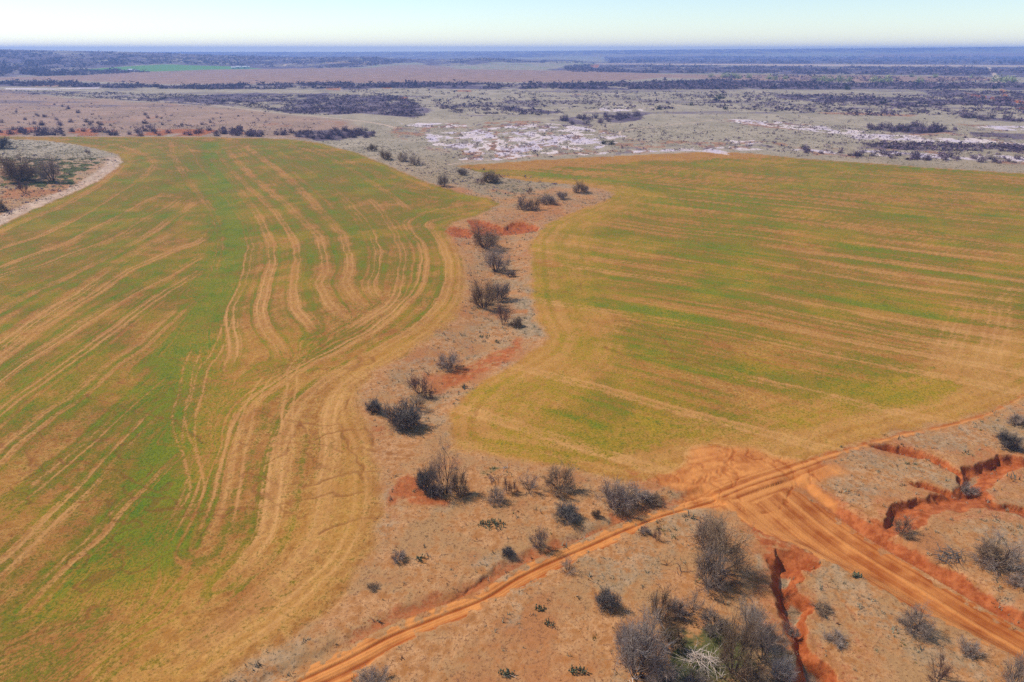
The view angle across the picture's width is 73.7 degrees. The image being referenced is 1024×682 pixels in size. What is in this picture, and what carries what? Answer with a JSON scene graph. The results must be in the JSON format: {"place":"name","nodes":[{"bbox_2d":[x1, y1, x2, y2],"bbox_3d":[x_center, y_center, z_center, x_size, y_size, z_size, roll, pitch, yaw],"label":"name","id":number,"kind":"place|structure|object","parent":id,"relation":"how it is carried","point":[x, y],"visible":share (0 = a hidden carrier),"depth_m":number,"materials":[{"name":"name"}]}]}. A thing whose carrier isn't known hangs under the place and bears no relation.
{"place":"outdoors","nodes":[
{"label":"outdoors","id":0,"kind":"place"},
{"bbox_2d":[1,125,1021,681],"bbox_3d":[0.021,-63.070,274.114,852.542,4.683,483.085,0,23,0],"label":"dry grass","id":1,"kind":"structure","parent":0,"point":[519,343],"depth_m":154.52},
{"bbox_2d":[0,47,1023,681],"bbox_3d":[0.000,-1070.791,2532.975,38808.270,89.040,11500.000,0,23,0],"label":"ground","id":2,"kind":"structure","parent":0,"point":[206,339],"depth_m":116.02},
{"bbox_2d":[0,198,8,210],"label":"bare shrub","id":3,"kind":"object","parent":2,"relation":"on","point":[3,207],"visible":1,"depth_m":230.16,"materials":[{"name":"grey plant"}]},
{"bbox_2d":[0,136,14,148],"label":"bare shrub","id":4,"kind":"object","parent":2,"relation":"on","point":[4,142],"visible":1,"depth_m":376.61,"materials":[{"name":"grey plant"}]},
{"bbox_2d":[0,149,40,181],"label":"bare shrub","id":5,"kind":"object","parent":2,"relation":"on","point":[12,170],"visible":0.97,"depth_m":277.38,"materials":[{"name":"grey plant"}]},
{"bbox_2d":[11,178,30,192],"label":"bare shrub","id":6,"kind":"object","parent":2,"relation":"on","point":[22,187],"visible":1,"depth_m":259.54,"materials":[{"name":"grey plant"}]},
{"bbox_2d":[33,146,61,181],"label":"bare shrub","id":7,"kind":"object","parent":2,"relation":"on","point":[49,166],"visible":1,"depth_m":278.31,"materials":[{"name":"grey plant"}]},
{"bbox_2d":[48,128,60,134],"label":"distant shrub","id":8,"kind":"object","parent":2,"relation":"on","point":[52,133],"visible":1,"depth_m":436.80,"materials":[{"name":"grey plant"}]},
{"bbox_2d":[231,129,240,135],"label":"distant shrub","id":9,"kind":"object","parent":2,"relation":"on","point":[235,133],"visible":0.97,"depth_m":434.13,"materials":[{"name":"grey plant"}]},
{"bbox_2d":[353,664,390,681],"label":"bare shrub","id":10,"kind":"object","parent":2,"relation":"on","point":[365,677],"visible":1,"depth_m":58.52,"materials":[{"name":"grey plant"}]},
{"bbox_2d":[363,397,381,414],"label":"bare shrub","id":11,"kind":"object","parent":2,"relation":"on","point":[374,405],"visible":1,"depth_m":102.10,"materials":[{"name":"grey plant"}]},
{"bbox_2d":[365,581,380,592],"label":"bare shrub","id":12,"kind":"object","parent":2,"relation":"on","point":[372,589],"visible":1,"depth_m":69.10,"materials":[{"name":"grey plant"}]},
{"bbox_2d":[367,143,379,150],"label":"bare shrub","id":13,"kind":"object","parent":2,"relation":"on","point":[371,147],"visible":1,"depth_m":367.21,"materials":[{"name":"grey plant"}]},
{"bbox_2d":[379,147,392,159],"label":"bare shrub","id":14,"kind":"object","parent":2,"relation":"on","point":[387,155],"visible":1,"depth_m":338.13,"materials":[{"name":"grey plant"}]},
{"bbox_2d":[390,549,406,565],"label":"bare shrub","id":15,"kind":"object","parent":2,"relation":"on","point":[401,557],"visible":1,"depth_m":72.53,"materials":[{"name":"grey plant"}]},
{"bbox_2d":[397,151,407,160],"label":"bare shrub","id":16,"kind":"object","parent":2,"relation":"on","point":[401,156],"visible":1,"depth_m":334.17,"materials":[{"name":"grey plant"}]},
{"bbox_2d":[380,395,425,433],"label":"bare shrub","id":17,"kind":"object","parent":2,"relation":"on","point":[401,415],"visible":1,"depth_m":97.47,"materials":[{"name":"grey plant"}]},
{"bbox_2d":[408,153,420,165],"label":"bare shrub","id":18,"kind":"object","parent":2,"relation":"on","point":[413,162],"visible":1,"depth_m":322.99,"materials":[{"name":"grey plant"}]},
{"bbox_2d":[408,386,425,409],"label":"bare shrub","id":19,"kind":"object","parent":2,"relation":"on","point":[420,402],"visible":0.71,"depth_m":103.66,"materials":[{"name":"grey plant"}]},
{"bbox_2d":[404,372,432,393],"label":"bare shrub","id":20,"kind":"object","parent":2,"relation":"on","point":[417,382],"visible":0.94,"depth_m":108.86,"materials":[{"name":"grey plant"}]},
{"bbox_2d":[421,384,433,399],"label":"bare shrub","id":21,"kind":"object","parent":2,"relation":"on","point":[429,390],"visible":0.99,"depth_m":107.73,"materials":[{"name":"grey plant"}]},
{"bbox_2d":[413,464,442,494],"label":"bare shrub","id":22,"kind":"object","parent":2,"relation":"on","point":[421,478],"visible":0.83,"depth_m":83.10,"materials":[{"name":"grey plant"}]},
{"bbox_2d":[427,482,441,496],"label":"bare shrub","id":23,"kind":"object","parent":2,"relation":"on","point":[433,492],"visible":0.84,"depth_m":82.56,"materials":[{"name":"grey plant"}]},
{"bbox_2d":[422,433,459,498],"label":"bare shrub","id":24,"kind":"object","parent":2,"relation":"on","point":[439,473],"visible":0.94,"depth_m":82.44,"materials":[{"name":"grey plant"}]},
{"bbox_2d":[436,170,448,185],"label":"bare shrub","id":25,"kind":"object","parent":2,"relation":"on","point":[441,182],"visible":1,"depth_m":270.00,"materials":[{"name":"grey plant"}]},
{"bbox_2d":[436,349,462,369],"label":"bare shrub","id":26,"kind":"object","parent":2,"relation":"on","point":[451,359],"visible":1,"depth_m":117.53,"materials":[{"name":"grey plant"}]},
{"bbox_2d":[448,465,470,497],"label":"bare shrub","id":27,"kind":"object","parent":2,"relation":"on","point":[460,487],"visible":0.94,"depth_m":82.68,"materials":[{"name":"brown plant"}]},
{"bbox_2d":[456,167,468,175],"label":"bare shrub","id":28,"kind":"object","parent":2,"relation":"on","point":[462,171],"visible":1,"depth_m":296.16,"materials":[{"name":"grey plant"}]},
{"bbox_2d":[466,266,498,311],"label":"bare shrub","id":29,"kind":"object","parent":2,"relation":"on","point":[480,294],"visible":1,"depth_m":144.32,"materials":[{"name":"grey plant"}]},
{"bbox_2d":[468,219,502,250],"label":"bare shrub","id":30,"kind":"object","parent":2,"relation":"on","point":[488,239],"visible":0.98,"depth_m":188.71,"materials":[{"name":"grey plant"}]},
{"bbox_2d":[480,170,501,182],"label":"bare shrub","id":31,"kind":"object","parent":2,"relation":"on","point":[490,177],"visible":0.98,"depth_m":278.07,"materials":[{"name":"grey plant"}]},
{"bbox_2d":[478,518,505,529],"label":"prickly pear","id":32,"kind":"object","parent":2,"relation":"on","point":[491,521],"visible":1,"depth_m":78.00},
{"bbox_2d":[484,472,501,484],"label":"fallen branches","id":33,"kind":"object","parent":2,"relation":"on","point":[492,478],"visible":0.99,"depth_m":86.19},
{"bbox_2d":[478,242,512,272],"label":"bare shrub","id":34,"kind":"object","parent":2,"relation":"on","point":[491,257],"visible":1,"depth_m":169.32,"materials":[{"name":"grey plant"}]},
{"bbox_2d":[488,485,506,506],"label":"bare shrub","id":35,"kind":"object","parent":2,"relation":"on","point":[499,496],"visible":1,"depth_m":81.51,"materials":[{"name":"grey plant"}]},
{"bbox_2d":[492,279,512,300],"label":"bare shrub","id":36,"kind":"object","parent":2,"relation":"on","point":[506,290],"visible":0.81,"depth_m":149.28,"materials":[{"name":"grey plant"}]},
{"bbox_2d":[496,298,515,324],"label":"bare shrub","id":37,"kind":"object","parent":2,"relation":"on","point":[499,311],"visible":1,"depth_m":136.59,"materials":[{"name":"grey plant"}]},
{"bbox_2d":[498,667,514,677],"bbox_3d":[-0.497,28.826,59.439,1.500,0.571,0.857,0,23,0],"label":"prickly pear","id":38,"kind":"object","parent":2,"relation":"on","point":[507,672],"visible":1,"depth_m":59.42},
{"bbox_2d":[500,546,515,558],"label":"bare shrub","id":39,"kind":"object","parent":2,"relation":"on","point":[508,551],"visible":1,"depth_m":73.01,"materials":[{"name":"grey plant"}]},
{"bbox_2d":[502,476,515,492],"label":"bare shrub","id":40,"kind":"object","parent":2,"relation":"on","point":[506,484],"visible":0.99,"depth_m":83.29,"materials":[{"name":"brown plant"}]},
{"bbox_2d":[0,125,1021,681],"bbox_3d":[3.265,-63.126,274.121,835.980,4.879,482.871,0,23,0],"label":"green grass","id":41,"kind":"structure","parent":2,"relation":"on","point":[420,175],"depth_m":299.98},
{"bbox_2d":[506,269,516,276],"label":"bare shrub","id":42,"kind":"object","parent":2,"relation":"on","point":[512,272],"visible":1,"depth_m":165.70,"materials":[{"name":"grey plant"}]},
{"bbox_2d":[0,49,1023,215],"bbox_3d":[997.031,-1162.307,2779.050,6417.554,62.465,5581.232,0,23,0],"label":"brushwood","id":43,"kind":"object","parent":2,"relation":"on","point":[750,83],"visible":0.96,"depth_m":969.36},
{"bbox_2d":[0,124,1023,681],"bbox_3d":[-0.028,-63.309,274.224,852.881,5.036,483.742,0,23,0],"label":"grey weeds","id":44,"kind":"object","parent":2,"relation":"on","point":[540,322],"visible":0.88,"depth_m":240.06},
{"bbox_2d":[510,316,523,327],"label":"bare shrub","id":45,"kind":"object","parent":2,"relation":"on","point":[518,323],"visible":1,"depth_m":134.84,"materials":[{"name":"grey plant"}]},
{"bbox_2d":[514,192,530,209],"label":"bare shrub","id":46,"kind":"object","parent":2,"relation":"on","point":[520,203],"visible":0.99,"depth_m":230.24,"materials":[{"name":"grey plant"}]},
{"bbox_2d":[516,464,539,497],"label":"bare shrub","id":47,"kind":"object","parent":2,"relation":"on","point":[531,484],"visible":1,"depth_m":83.86,"materials":[{"name":"brown plant"}]},
{"bbox_2d":[526,195,540,210],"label":"bare shrub","id":48,"kind":"object","parent":2,"relation":"on","point":[536,204],"visible":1,"depth_m":230.66,"materials":[{"name":"grey plant"}]},
{"bbox_2d":[528,524,549,549],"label":"bare shrub","id":49,"kind":"object","parent":2,"relation":"on","point":[539,541],"visible":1,"depth_m":74.00,"materials":[{"name":"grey plant"}]},
{"bbox_2d":[535,604,545,610],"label":"prickly pear","id":50,"kind":"object","parent":2,"relation":"on","point":[539,607],"visible":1,"depth_m":66.21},
{"bbox_2d":[536,193,560,203],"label":"bare shrub","id":51,"kind":"object","parent":2,"relation":"on","point":[550,200],"visible":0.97,"depth_m":239.16,"materials":[{"name":"grey plant"}]},
{"bbox_2d":[541,459,578,499],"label":"bare shrub","id":52,"kind":"object","parent":2,"relation":"on","point":[552,480],"visible":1,"depth_m":83.55,"materials":[{"name":"brown plant"}]},
{"bbox_2d":[556,191,568,198],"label":"bare shrub","id":53,"kind":"object","parent":2,"relation":"on","point":[562,195],"visible":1,"depth_m":247.71,"materials":[{"name":"grey plant"}]},
{"bbox_2d":[550,499,579,525],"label":"bare shrub","id":54,"kind":"object","parent":2,"relation":"on","point":[567,511],"visible":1,"depth_m":78.61,"materials":[{"name":"grey plant"}]},
{"bbox_2d":[559,554,576,575],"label":"bare shrub","id":55,"kind":"object","parent":2,"relation":"on","point":[566,564],"visible":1,"depth_m":70.95,"materials":[{"name":"brown plant"}]},
{"bbox_2d":[568,664,587,674],"bbox_3d":[5.746,28.653,59.588,1.712,0.571,0.852,0,23,0],"label":"prickly pear","id":56,"kind":"object","parent":2,"relation":"on","point":[577,668],"visible":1,"depth_m":59.49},
{"bbox_2d":[572,177,587,193],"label":"bare shrub","id":57,"kind":"object","parent":2,"relation":"on","point":[578,187],"visible":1,"depth_m":257.69,"materials":[{"name":"grey plant"}]},
{"bbox_2d":[590,508,600,519],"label":"bare shrub","id":58,"kind":"object","parent":2,"relation":"on","point":[596,514],"visible":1,"depth_m":79.31,"materials":[{"name":"grey plant"}]},
{"bbox_2d":[591,587,622,615],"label":"bare shrub","id":59,"kind":"object","parent":2,"relation":"on","point":[606,596],"visible":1,"depth_m":65.97,"materials":[{"name":"grey plant"}]},
{"bbox_2d":[594,473,633,518],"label":"bare shrub","id":60,"kind":"object","parent":2,"relation":"on","point":[611,496],"visible":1,"depth_m":80.21,"materials":[{"name":"grey plant"}]},
{"bbox_2d":[613,611,645,659],"bbox_3d":[10.599,26.246,60.285,3.610,4.796,3.638,3,23,6],"label":"bare shrub","id":61,"kind":"object","parent":2,"relation":"on","point":[621,637],"visible":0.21,"depth_m":60.44,"materials":[{"name":"grey plant"}]},
{"bbox_2d":[614,479,655,506],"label":"bare shrub","id":62,"kind":"object","parent":2,"relation":"on","point":[643,495],"visible":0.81,"depth_m":82.00,"materials":[{"name":"grey plant"}]},
{"bbox_2d":[605,592,677,681],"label":"bare shrub","id":63,"kind":"object","parent":2,"relation":"on","point":[646,639],"visible":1,"depth_m":57.46,"materials":[{"name":"grey plant"}]},
{"bbox_2d":[640,525,651,534],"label":"bare shrub","id":64,"kind":"object","parent":2,"relation":"on","point":[645,530],"visible":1,"depth_m":76.70,"materials":[{"name":"grey plant"}]},
{"bbox_2d":[639,492,663,504],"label":"bare shrub","id":65,"kind":"object","parent":2,"relation":"on","point":[658,497],"visible":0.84,"depth_m":82.27,"materials":[{"name":"grey plant"}]},
{"bbox_2d":[653,525,661,539],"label":"bare shrub","id":66,"kind":"object","parent":2,"relation":"on","point":[655,532],"visible":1,"depth_m":75.64,"materials":[{"name":"brown plant"}]},
{"bbox_2d":[646,580,678,625],"bbox_3d":[14.194,24.542,64.619,2.895,4.699,3.203,1,23,3],"label":"bare shrub","id":67,"kind":"object","parent":2,"relation":"on","point":[664,602],"visible":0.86,"depth_m":64.66,"materials":[{"name":"grey plant"}]},
{"bbox_2d":[640,656,687,681],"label":"bare shrub","id":68,"kind":"object","parent":2,"relation":"on","point":[671,676],"visible":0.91,"depth_m":57.46,"materials":[{"name":"grey plant"}]},
{"bbox_2d":[656,618,689,653],"bbox_3d":[14.315,26.642,61.751,3.397,3.242,3.520,9,25,20],"label":"bare shrub","id":69,"kind":"object","parent":2,"relation":"on","point":[676,634],"visible":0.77,"depth_m":61.45,"materials":[{"name":"grey plant"}]},
{"bbox_2d":[664,595,692,621],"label":"bare shrub","id":70,"kind":"object","parent":2,"relation":"on","point":[679,605],"visible":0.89,"depth_m":65.27,"materials":[{"name":"grey plant"}]},
{"bbox_2d":[682,587,708,613],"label":"bare shrub","id":71,"kind":"object","parent":2,"relation":"on","point":[693,599],"visible":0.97,"depth_m":66.07,"materials":[{"name":"brown plant"}]},
{"bbox_2d":[679,663,714,681],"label":"bare shrub","id":72,"kind":"object","parent":2,"relation":"on","point":[690,676],"visible":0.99,"depth_m":58.27,"materials":[{"name":"grey plant"}]},
{"bbox_2d":[670,636,734,678],"bbox_3d":[17.063,28.030,59.992,5.781,1.465,5.095,0,23,0],"label":"brush pile","id":73,"kind":"object","parent":2,"relation":"on","point":[705,656],"visible":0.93,"depth_m":60.34,"materials":[{"name":"grey wood"}]},
{"bbox_2d":[687,511,732,549],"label":"bare shrub","id":74,"kind":"object","parent":2,"relation":"on","point":[696,534],"visible":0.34,"depth_m":74.29,"materials":[{"name":"grey plant"}]},
{"bbox_2d":[692,600,731,645],"bbox_3d":[18.850,26.153,63.379,4.050,2.799,3.973,-8,24,-18],"label":"bare shrub","id":75,"kind":"object","parent":2,"relation":"on","point":[707,619],"visible":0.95,"depth_m":63.36,"materials":[{"name":"grey plant"}]},
{"bbox_2d":[691,537,734,597],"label":"bare shrub","id":76,"kind":"object","parent":2,"relation":"on","point":[709,562],"visible":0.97,"depth_m":68.23,"materials":[{"name":"grey plant"}]},
{"bbox_2d":[686,508,759,590],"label":"bare shrub","id":77,"kind":"object","parent":2,"relation":"on","point":[722,536],"visible":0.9,"depth_m":69.44,"materials":[{"name":"grey plant"}]},
{"bbox_2d":[713,597,771,681],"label":"bare shrub","id":78,"kind":"object","parent":2,"relation":"on","point":[728,651],"visible":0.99,"depth_m":58.01,"materials":[{"name":"grey plant"}]},
{"bbox_2d":[731,591,771,647],"bbox_3d":[21.978,25.247,62.474,4.164,5.101,4.072,6,24,15],"label":"bare shrub","id":79,"kind":"object","parent":2,"relation":"on","point":[751,612],"visible":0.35,"depth_m":62.48,"materials":[{"name":"grey plant"}]},
{"bbox_2d":[739,658,772,681],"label":"bare shrub","id":80,"kind":"object","parent":2,"relation":"on","point":[762,675],"visible":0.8,"depth_m":57.88,"materials":[{"name":"grey plant"}]},
{"bbox_2d":[742,610,795,672],"bbox_3d":[22.532,25.738,59.777,4.784,6.249,4.960,-12,26,-26],"label":"bare shrub","id":81,"kind":"object","parent":2,"relation":"on","point":[769,629],"visible":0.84,"depth_m":59.95,"materials":[{"name":"grey plant"}]},
{"bbox_2d":[767,651,800,681],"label":"bare shrub","id":82,"kind":"object","parent":2,"relation":"on","point":[777,666],"visible":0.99,"depth_m":58.30,"materials":[{"name":"grey plant"}]},
{"bbox_2d":[787,625,800,639],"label":"bare shrub","id":83,"kind":"object","parent":2,"relation":"on","point":[796,634],"visible":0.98,"depth_m":63.80,"materials":[{"name":"grey plant"}]},
{"bbox_2d":[810,597,833,617],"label":"bare shrub","id":84,"kind":"object","parent":2,"relation":"on","point":[825,608],"visible":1,"depth_m":65.99,"materials":[{"name":"grey plant"}]},
{"bbox_2d":[818,626,849,652],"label":"bare shrub","id":85,"kind":"object","parent":2,"relation":"on","point":[838,643],"visible":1,"depth_m":62.76,"materials":[{"name":"grey plant"}]},
{"bbox_2d":[852,571,862,577],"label":"prickly pear","id":86,"kind":"object","parent":2,"relation":"on","point":[855,574],"visible":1,"depth_m":70.17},
{"bbox_2d":[884,122,892,127],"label":"distant shrub","id":87,"kind":"object","parent":2,"relation":"on","point":[888,124],"visible":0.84,"depth_m":475.35,"materials":[{"name":"grey plant"}]},
{"bbox_2d":[891,513,918,539],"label":"bare shrub","id":88,"kind":"object","parent":2,"relation":"on","point":[906,530],"visible":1,"depth_m":76.40,"materials":[{"name":"brown plant"}]},
{"bbox_2d":[896,598,940,640],"bbox_3d":[37.491,25.605,63.181,3.978,3.595,3.660,-6,24,-14],"label":"bare shrub","id":89,"kind":"object","parent":2,"relation":"on","point":[910,620],"visible":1,"depth_m":63.30,"materials":[{"name":"grey plant"}]},
{"bbox_2d":[915,126,926,132],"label":"distant shrub","id":90,"kind":"object","parent":2,"relation":"on","point":[921,131],"visible":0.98,"depth_m":451.06,"materials":[{"name":"grey plant"}]},
{"bbox_2d":[925,126,934,132],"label":"distant shrub","id":91,"kind":"object","parent":2,"relation":"on","point":[929,129],"visible":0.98,"depth_m":451.72,"materials":[{"name":"grey plant"}]},
{"bbox_2d":[923,645,953,681],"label":"bare shrub","id":92,"kind":"object","parent":2,"relation":"on","point":[945,672],"visible":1,"depth_m":58.34,"materials":[{"name":"brown plant"}]},
{"bbox_2d":[923,543,971,570],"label":"bare shrub","id":93,"kind":"object","parent":2,"relation":"on","point":[950,557],"visible":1,"depth_m":73.03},
{"bbox_2d":[954,633,986,660],"bbox_3d":[41.003,27.449,61.142,2.554,1.754,2.603,11,26,25],"label":"bare shrub","id":94,"kind":"object","parent":2,"relation":"on","point":[967,646],"visible":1,"depth_m":61.00,"materials":[{"name":"grey plant"}]},
{"bbox_2d":[959,481,981,495],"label":"bare shrub","id":95,"kind":"object","parent":2,"relation":"on","point":[974,489],"visible":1,"depth_m":84.78,"materials":[{"name":"grey plant"}]},
{"bbox_2d":[987,111,996,118],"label":"distant shrub","id":96,"kind":"object","parent":2,"relation":"on","point":[993,116],"visible":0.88,"depth_m":538.34,"materials":[{"name":"grey plant"}]},
{"bbox_2d":[962,525,1023,583],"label":"bare shrub","id":97,"kind":"object","parent":2,"relation":"on","point":[1012,554],"visible":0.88,"depth_m":70.83,"materials":[{"name":"grey plant"}]},
{"bbox_2d":[969,530,1016,573],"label":"bare shrub","id":98,"kind":"object","parent":2,"relation":"on","point":[991,552],"visible":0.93,"depth_m":71.42,"materials":[{"name":"grey plant"}]},
{"bbox_2d":[991,73,1002,81],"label":"cottonwood tree","id":99,"kind":"object","parent":2,"relation":"on","point":[995,76],"visible":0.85,"depth_m":1179.47,"materials":[{"name":"grey plant"}]},
{"bbox_2d":[1001,75,1011,81],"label":"cottonwood tree","id":100,"kind":"object","parent":2,"relation":"on","point":[1004,80],"visible":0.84,"depth_m":1159.37,"materials":[{"name":"grey plant"}]},
{"bbox_2d":[992,429,1023,451],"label":"bare shrub","id":101,"kind":"object","parent":2,"relation":"on","point":[1005,438],"visible":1,"depth_m":92.61,"materials":[{"name":"grey plant"}]},
{"bbox_2d":[1002,112,1013,118],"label":"distant shrub","id":102,"kind":"object","parent":2,"relation":"on","point":[1006,117],"visible":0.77,"depth_m":534.74,"materials":[{"name":"grey plant"}]},
{"bbox_2d":[998,651,1023,681],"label":"bare shrub","id":103,"kind":"object","parent":2,"relation":"on","point":[1019,669],"visible":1,"depth_m":57.32,"materials":[{"name":"plant"}]},
{"bbox_2d":[1003,411,1023,426],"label":"bare shrub","id":104,"kind":"object","parent":2,"relation":"on","point":[1016,418],"visible":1,"depth_m":98.78,"materials":[{"name":"grey plant"}]},
{"bbox_2d":[1004,570,1023,589],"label":"bare shrub","id":105,"kind":"object","parent":2,"relation":"on","point":[1018,580],"visible":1,"depth_m":69.02,"materials":[{"name":"grey plant"}]},
{"bbox_2d":[0,0,1023,51],"label":"sky","id":106,"kind":"structure","parent":0,"point":[57,25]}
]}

